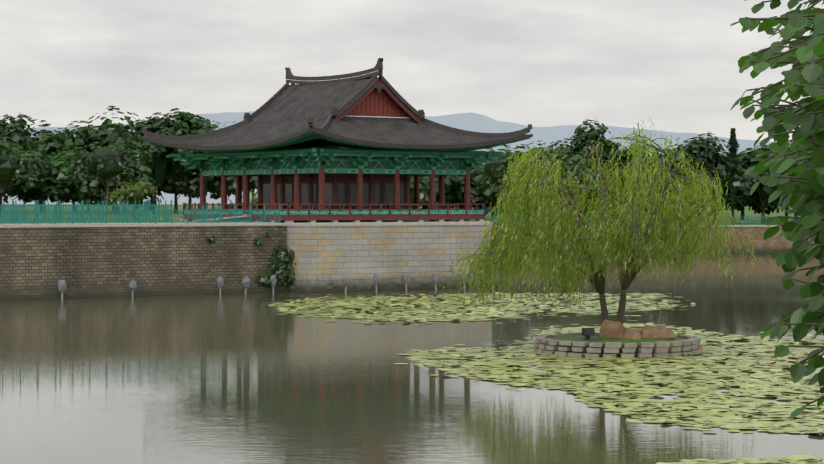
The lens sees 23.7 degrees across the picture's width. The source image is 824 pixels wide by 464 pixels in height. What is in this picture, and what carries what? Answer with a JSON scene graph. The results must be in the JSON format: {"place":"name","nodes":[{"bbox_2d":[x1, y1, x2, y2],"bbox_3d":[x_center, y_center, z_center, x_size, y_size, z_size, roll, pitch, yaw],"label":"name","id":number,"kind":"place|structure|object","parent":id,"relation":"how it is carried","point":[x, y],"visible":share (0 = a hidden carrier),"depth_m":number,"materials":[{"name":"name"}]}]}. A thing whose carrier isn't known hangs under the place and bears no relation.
{"place":"outdoors","nodes":[
{"label":"outdoors","id":0,"kind":"place"},
{"bbox_2d":[0,205,465,223],"bbox_3d":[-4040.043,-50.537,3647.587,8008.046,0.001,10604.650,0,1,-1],"label":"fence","id":1,"kind":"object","parent":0,"point":[180,208],"depth_m":233.21,"materials":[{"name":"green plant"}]},
{"bbox_2d":[0,112,36,158],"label":"tree","id":2,"kind":"object","parent":1,"relation":"on","point":[13,128],"visible":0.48,"depth_m":362.66,"materials":[{"name":"green plant"}]},
{"bbox_2d":[0,137,43,191],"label":"lawn tree","id":3,"kind":"object","parent":1,"relation":"on","point":[8,167],"depth_m":258.23,"materials":[{"name":"green plant"}]},
{"bbox_2d":[0,132,58,213],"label":"tree","id":4,"kind":"object","parent":1,"relation":"on","point":[38,162],"depth_m":300.79,"materials":[{"name":"green plant"}]},
{"bbox_2d":[8,159,83,213],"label":"tree","id":5,"kind":"object","parent":1,"relation":"on","point":[55,183],"depth_m":303.78,"materials":[{"name":"green plant"}]},
{"bbox_2d":[25,119,68,148],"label":"tree","id":6,"kind":"object","parent":1,"relation":"on","point":[35,134],"depth_m":400.25,"materials":[{"name":"green plant"}]},
{"bbox_2d":[3,144,93,206],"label":"tree","id":7,"kind":"object","parent":1,"relation":"on","point":[10,193],"depth_m":368.89,"materials":[{"name":"green plant"}]},
{"bbox_2d":[0,201,102,218],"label":"teal fence","id":8,"kind":"object","parent":1,"relation":"on","point":[50,210],"depth_m":181.83,"materials":[{"name":"teal metal"}]},
{"bbox_2d":[0,201,139,220],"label":"teal fence","id":9,"kind":"object","parent":1,"relation":"on","point":[98,213],"depth_m":172.56,"materials":[{"name":"teal metal"}]},
{"bbox_2d":[29,121,118,212],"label":"tree","id":10,"kind":"object","parent":1,"relation":"on","point":[48,144],"depth_m":333.59,"materials":[{"name":"green plant"}]},
{"bbox_2d":[0,201,165,221],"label":"teal fence","id":11,"kind":"object","parent":1,"relation":"on","point":[15,207],"depth_m":161.42,"materials":[{"name":"teal metal"}]},
{"bbox_2d":[46,146,120,210],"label":"tree","id":12,"kind":"object","parent":1,"relation":"on","point":[95,199],"depth_m":307.00,"materials":[{"name":"green plant"}]},
{"bbox_2d":[0,200,171,222],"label":"teal fence","id":13,"kind":"object","parent":1,"relation":"on","point":[149,207],"depth_m":154.05,"materials":[{"name":"teal metal"}]},
{"bbox_2d":[63,106,146,209],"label":"tree","id":14,"kind":"object","parent":1,"relation":"on","point":[106,124],"depth_m":340.60,"materials":[{"name":"green plant"}]},
{"bbox_2d":[60,129,155,204],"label":"lawn tree","id":15,"kind":"object","parent":1,"relation":"on","point":[106,163],"depth_m":258.89,"materials":[{"name":"green plant"}]},
{"bbox_2d":[74,144,156,203],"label":"tree","id":16,"kind":"object","parent":1,"relation":"on","point":[93,184],"depth_m":289.00,"materials":[{"name":"green plant"}]},
{"bbox_2d":[104,181,157,217],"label":"bush","id":17,"kind":"object","parent":1,"relation":"on","point":[132,194],"depth_m":202.83,"materials":[{"name":"green plant"}]},
{"bbox_2d":[0,206,279,224],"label":"fence","id":18,"kind":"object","parent":1,"relation":"on","point":[54,211],"visible":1,"depth_m":147.68,"materials":[{"name":"teal metal"}]},
{"bbox_2d":[117,112,182,213],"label":"tree","id":19,"kind":"object","parent":1,"relation":"on","point":[161,169],"depth_m":295.74,"materials":[{"name":"green plant"}]},
{"bbox_2d":[128,176,220,212],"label":"tree","id":20,"kind":"object","parent":1,"relation":"on","point":[168,184],"depth_m":331.40,"materials":[{"name":"green plant"}]},
{"bbox_2d":[157,108,224,208],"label":"tree","id":21,"kind":"object","parent":1,"relation":"on","point":[193,125],"depth_m":297.32,"materials":[{"name":"green plant"}]},
{"bbox_2d":[182,188,231,199],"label":"tree","id":22,"kind":"object","parent":1,"relation":"on","point":[216,196],"depth_m":441.60,"materials":[{"name":"green plant"}]},
{"bbox_2d":[177,151,255,203],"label":"tree","id":23,"kind":"object","parent":1,"relation":"on","point":[216,182],"depth_m":293.40,"materials":[{"name":"green plant"}]},
{"bbox_2d":[191,205,251,222],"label":"teal fence","id":24,"kind":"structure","parent":1,"relation":"on","point":[214,210],"depth_m":156.86,"materials":[{"name":"teal metal"}]},
{"bbox_2d":[249,192,257,203],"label":"lawn tree","id":25,"kind":"object","parent":1,"relation":"on","point":[254,199],"visible":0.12,"depth_m":221.39,"materials":[{"name":"green plant"}]},
{"bbox_2d":[160,203,485,222],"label":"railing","id":26,"kind":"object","parent":1,"relation":"on","point":[380,215],"depth_m":161.39,"materials":[{"name":"teal wood"}]},
{"bbox_2d":[188,215,250,222],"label":"access ramp","id":27,"kind":"structure","parent":26,"relation":"on","point":[244,216],"depth_m":159.00,"materials":[{"name":"grey concrete"}]},
{"bbox_2d":[227,205,241,208],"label":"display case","id":28,"kind":"object","parent":26,"relation":"on","point":[238,206],"depth_m":173.09,"materials":[{"name":"black wood"}]},
{"bbox_2d":[249,204,262,213],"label":"railing panel","id":29,"kind":"object","parent":26,"relation":"on","point":[259,206],"visible":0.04,"depth_m":170.14,"materials":[{"name":"black"}]},
{"bbox_2d":[270,205,290,209],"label":"railing panel","id":30,"kind":"object","parent":26,"relation":"on","point":[284,207],"depth_m":167.00,"materials":[{"name":"black"}]},
{"bbox_2d":[301,205,311,208],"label":"railing panel","id":31,"kind":"object","parent":26,"relation":"on","point":[304,206],"depth_m":163.92,"materials":[{"name":"black"}]},
{"bbox_2d":[215,174,436,209],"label":"pavilion wall","id":32,"kind":"structure","parent":26,"relation":"on","point":[383,188],"depth_m":167.03,"materials":[{"name":"brown wood"}]},
{"bbox_2d":[313,205,339,209],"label":"railing panel","id":33,"kind":"object","parent":26,"relation":"on","point":[315,207],"depth_m":161.37,"materials":[{"name":"black"}]},
{"bbox_2d":[200,168,469,213],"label":"columns","id":34,"kind":"structure","parent":26,"relation":"on","point":[396,195],"depth_m":166.85,"materials":[{"name":"red wood"}]},
{"bbox_2d":[166,148,505,170],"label":"pavilion brackets","id":35,"kind":"object","parent":34,"relation":"on","point":[339,158],"visible":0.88,"depth_m":164.24,"materials":[{"name":"green wood"}]},
{"bbox_2d":[142,58,532,152],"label":"pavilion roof","id":36,"kind":"structure","parent":35,"relation":"on","point":[367,109],"depth_m":166.81,"materials":[{"name":"tile"}]},
{"bbox_2d":[187,148,483,214],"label":"roof beams","id":37,"kind":"structure","parent":26,"relation":"on","point":[367,171],"depth_m":164.55,"materials":[{"name":"green wood"}]},
{"bbox_2d":[351,205,377,208],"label":"railing panel","id":38,"kind":"object","parent":26,"relation":"on","point":[366,206],"depth_m":163.78,"materials":[{"name":"black"}]},
{"bbox_2d":[387,205,413,208],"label":"railing panel","id":39,"kind":"object","parent":26,"relation":"on","point":[406,206],"depth_m":166.07,"materials":[{"name":"black"}]},
{"bbox_2d":[422,205,446,208],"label":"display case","id":40,"kind":"object","parent":26,"relation":"on","point":[440,206],"depth_m":168.30,"materials":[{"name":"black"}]},
{"bbox_2d":[220,205,497,220],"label":"teal fence","id":41,"kind":"object","parent":1,"relation":"on","point":[488,209],"visible":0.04,"depth_m":169.83,"materials":[{"name":"teal metal"}]},
{"bbox_2d":[2,136,806,204],"bbox_3d":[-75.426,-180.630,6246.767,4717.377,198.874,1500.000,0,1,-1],"label":"mountain range","id":42,"kind":"structure","parent":0,"point":[168,198],"depth_m":5492.23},
{"bbox_2d":[23,111,789,154],"bbox_3d":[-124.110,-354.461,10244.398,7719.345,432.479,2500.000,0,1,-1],"label":"mountain range","id":43,"kind":"structure","parent":0,"point":[474,122],"depth_m":9000.20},
{"bbox_2d":[0,254,823,463],"bbox_3d":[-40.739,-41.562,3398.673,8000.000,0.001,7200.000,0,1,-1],"label":"pond water","id":44,"kind":"structure","parent":0,"point":[244,378],"depth_m":74.77,"materials":[{"name":"grey liquid"}]},
{"bbox_2d":[129,280,136,296],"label":"floodlight","id":45,"kind":"object","parent":44,"relation":"in","point":[132,285],"visible":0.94,"depth_m":145.60,"materials":[{"name":"grey metal"}]},
{"bbox_2d":[242,277,249,293],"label":"floodlight","id":46,"kind":"object","parent":44,"relation":"in","point":[245,282],"visible":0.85,"depth_m":151.42,"materials":[{"name":"grey metal"}]},
{"bbox_2d":[270,275,276,292],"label":"floodlight","id":47,"kind":"object","parent":44,"relation":"in","point":[273,278],"visible":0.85,"depth_m":152.98,"materials":[{"name":"grey metal"}]},
{"bbox_2d":[342,277,349,291],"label":"floodlight","id":48,"kind":"object","parent":44,"relation":"in","point":[346,281],"visible":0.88,"depth_m":153.74,"materials":[{"name":"grey metal"}]},
{"bbox_2d":[432,273,437,288],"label":"floodlight","id":49,"kind":"object","parent":44,"relation":"in","point":[435,278],"visible":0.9,"depth_m":159.11,"materials":[{"name":"grey metal"}]},
{"bbox_2d":[268,292,823,463],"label":"lily pads","id":50,"kind":"object","parent":44,"relation":"on","point":[744,403],"visible":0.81,"depth_m":81.71,"materials":[{"name":"green plant"}]},
{"bbox_2d":[0,0,823,143],"label":"sky","id":51,"kind":"structure","parent":0,"point":[673,64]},
{"bbox_2d":[443,119,755,324],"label":"willow tree","id":52,"kind":"object","parent":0,"point":[674,240],"depth_m":89.64,"materials":[{"name":"green plant"}]},
{"bbox_2d":[414,205,800,224],"bbox_3d":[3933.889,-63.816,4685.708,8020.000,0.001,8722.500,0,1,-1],"label":"fence","id":53,"kind":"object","parent":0,"point":[756,218],"depth_m":473.50,"materials":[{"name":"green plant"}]},
{"bbox_2d":[249,176,257,189],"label":"tree","id":54,"kind":"object","parent":53,"relation":"on","point":[253,179],"depth_m":281.41,"materials":[{"name":"green plant"}]},
{"bbox_2d":[410,176,438,208],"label":"tree","id":55,"kind":"object","parent":53,"relation":"on","point":[424,188],"depth_m":286.84,"materials":[{"name":"green plant"}]},
{"bbox_2d":[410,175,460,201],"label":"tree","id":56,"kind":"object","parent":53,"relation":"on","point":[449,183],"depth_m":303.84,"materials":[{"name":"green plant"}]},
{"bbox_2d":[445,166,514,217],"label":"tree","id":57,"kind":"object","parent":53,"relation":"on","point":[475,197],"depth_m":306.72,"materials":[{"name":"green plant"}]},
{"bbox_2d":[479,144,548,218],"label":"lawn tree","id":58,"kind":"object","parent":53,"relation":"on","point":[494,170],"depth_m":237.89,"materials":[{"name":"green plant"}]},
{"bbox_2d":[456,145,580,206],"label":"tree","id":59,"kind":"object","parent":53,"relation":"on","point":[522,147],"visible":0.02,"depth_m":331.55,"materials":[{"name":"green plant"}]},
{"bbox_2d":[476,166,566,221],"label":"tree","id":60,"kind":"object","parent":53,"relation":"on","point":[488,190],"depth_m":286.90,"materials":[{"name":"green plant"}]},
{"bbox_2d":[522,140,560,154],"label":"tree","id":61,"kind":"object","parent":53,"relation":"on","point":[536,148],"depth_m":424.39,"materials":[{"name":"green plant"}]},
{"bbox_2d":[534,151,608,202],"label":"tree","id":62,"kind":"object","parent":53,"relation":"on","point":[574,161],"depth_m":293.16,"materials":[{"name":"green plant"}]},
{"bbox_2d":[547,119,626,221],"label":"tree","id":63,"kind":"object","parent":53,"relation":"on","point":[582,139],"depth_m":303.28,"materials":[{"name":"green plant"}]},
{"bbox_2d":[576,181,626,216],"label":"shrub","id":64,"kind":"object","parent":53,"relation":"on","point":[586,201],"depth_m":348.33,"materials":[{"name":"green plant"}]},
{"bbox_2d":[424,214,790,224],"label":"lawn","id":65,"kind":"structure","parent":53,"relation":"on","point":[710,223],"depth_m":278.32,"materials":[{"name":"green plant"}]},
{"bbox_2d":[609,137,664,204],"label":"tree","id":66,"kind":"object","parent":53,"relation":"on","point":[624,161],"depth_m":304.78,"materials":[{"name":"green plant"}]},
{"bbox_2d":[652,131,759,207],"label":"tree","id":67,"kind":"object","parent":53,"relation":"on","point":[701,150],"depth_m":284.90,"materials":[{"name":"green plant"}]},
{"bbox_2d":[677,185,753,222],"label":"shrub","id":68,"kind":"object","parent":53,"relation":"on","point":[745,204],"depth_m":307.91,"materials":[{"name":"green plant"}]},
{"bbox_2d":[706,150,749,219],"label":"tree","id":69,"kind":"object","parent":53,"relation":"on","point":[742,214],"depth_m":372.19,"materials":[{"name":"green plant"}]},
{"bbox_2d":[718,128,753,221],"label":"conifer tree","id":70,"kind":"object","parent":53,"relation":"on","point":[734,146],"depth_m":299.12,"materials":[{"name":"green plant"}]},
{"bbox_2d":[717,145,787,222],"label":"tree","id":71,"kind":"object","parent":53,"relation":"on","point":[748,159],"depth_m":301.22,"materials":[{"name":"green plant"}]},
{"bbox_2d":[748,200,797,219],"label":"shrub","id":72,"kind":"object","parent":53,"relation":"on","point":[758,211],"depth_m":374.38,"materials":[{"name":"green plant"}]},
{"bbox_2d":[746,163,807,221],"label":"tree","id":73,"kind":"object","parent":53,"relation":"on","point":[773,204],"depth_m":305.86,"materials":[{"name":"green plant"}]},
{"bbox_2d":[730,0,823,419],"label":"tree","id":74,"kind":"object","parent":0,"point":[795,23],"depth_m":13.81,"materials":[{"name":"green plant"}]},
{"label":"ground","id":75,"kind":"structure","parent":0,"visible":0},
{"bbox_2d":[58,280,65,298],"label":"floodlight","id":76,"kind":"object","parent":75,"relation":"on","point":[61,286],"visible":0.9,"depth_m":142.12,"materials":[{"name":"grey metal"}]},
{"bbox_2d":[216,276,223,293],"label":"floodlight","id":77,"kind":"object","parent":75,"relation":"on","point":[219,281],"visible":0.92,"depth_m":150.08,"materials":[{"name":"grey metal"}]},
{"bbox_2d":[0,217,497,300],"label":"embankment wall","id":78,"kind":"structure","parent":75,"relation":"on","point":[82,260],"depth_m":151.54,"materials":[{"name":"brown brick"},{"name":"light stone blocks"},{"name":"granite coping"}]},
{"bbox_2d":[206,230,295,287],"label":"ivy","id":79,"kind":"object","parent":78,"relation":"attached to","point":[283,259],"depth_m":153.94,"materials":[{"name":"green plant"}]},
{"bbox_2d":[373,274,379,290],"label":"floodlight","id":80,"kind":"object","parent":75,"relation":"on","point":[376,278],"visible":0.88,"depth_m":155.55,"materials":[{"name":"grey metal"}]},
{"bbox_2d":[402,273,409,289],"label":"floodlight","id":81,"kind":"object","parent":75,"relation":"on","point":[405,278],"visible":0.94,"depth_m":157.37,"materials":[{"name":"grey metal"}]},
{"bbox_2d":[461,271,466,286],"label":"floodlight","id":82,"kind":"object","parent":75,"relation":"on","point":[462,279],"visible":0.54,"depth_m":160.86,"materials":[{"name":"grey metal"}]},
{"bbox_2d":[533,332,700,358],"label":"island","id":83,"kind":"structure","parent":75,"relation":"on","point":[570,344],"depth_m":88.82,"materials":[{"name":"stone"}]},
{"bbox_2d":[582,328,594,339],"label":"flood light","id":84,"kind":"object","parent":83,"relation":"on","point":[587,332],"visible":1,"depth_m":89.66,"materials":[{"name":"grey metal"}]},
{"bbox_2d":[579,335,598,339],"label":"island rock","id":85,"kind":"object","parent":83,"relation":"on","point":[582,337],"visible":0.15,"depth_m":89.92,"materials":[{"name":"grey stone"}]},
{"bbox_2d":[599,319,624,337],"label":"island rock","id":86,"kind":"object","parent":83,"relation":"on","point":[611,329],"visible":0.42,"depth_m":90.05,"materials":[{"name":"brown stone"}]},
{"bbox_2d":[622,327,640,339],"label":"island rock","id":87,"kind":"object","parent":83,"relation":"on","point":[630,333],"visible":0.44,"depth_m":89.70,"materials":[{"name":"brown stone"}]},
{"bbox_2d":[639,325,675,338],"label":"island rock","id":88,"kind":"object","parent":83,"relation":"on","point":[649,331],"visible":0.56,"depth_m":90.37,"materials":[{"name":"brown stone"}]},
{"bbox_2d":[694,342,703,353],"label":"island rock","id":89,"kind":"object","parent":83,"relation":"on","point":[701,348],"visible":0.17,"depth_m":90.61,"materials":[{"name":"brown stone"}]},
{"bbox_2d":[492,225,814,253],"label":"bank wall","id":90,"kind":"structure","parent":75,"relation":"on","point":[761,245],"depth_m":276.79,"materials":[{"name":"stone"}]}
]}

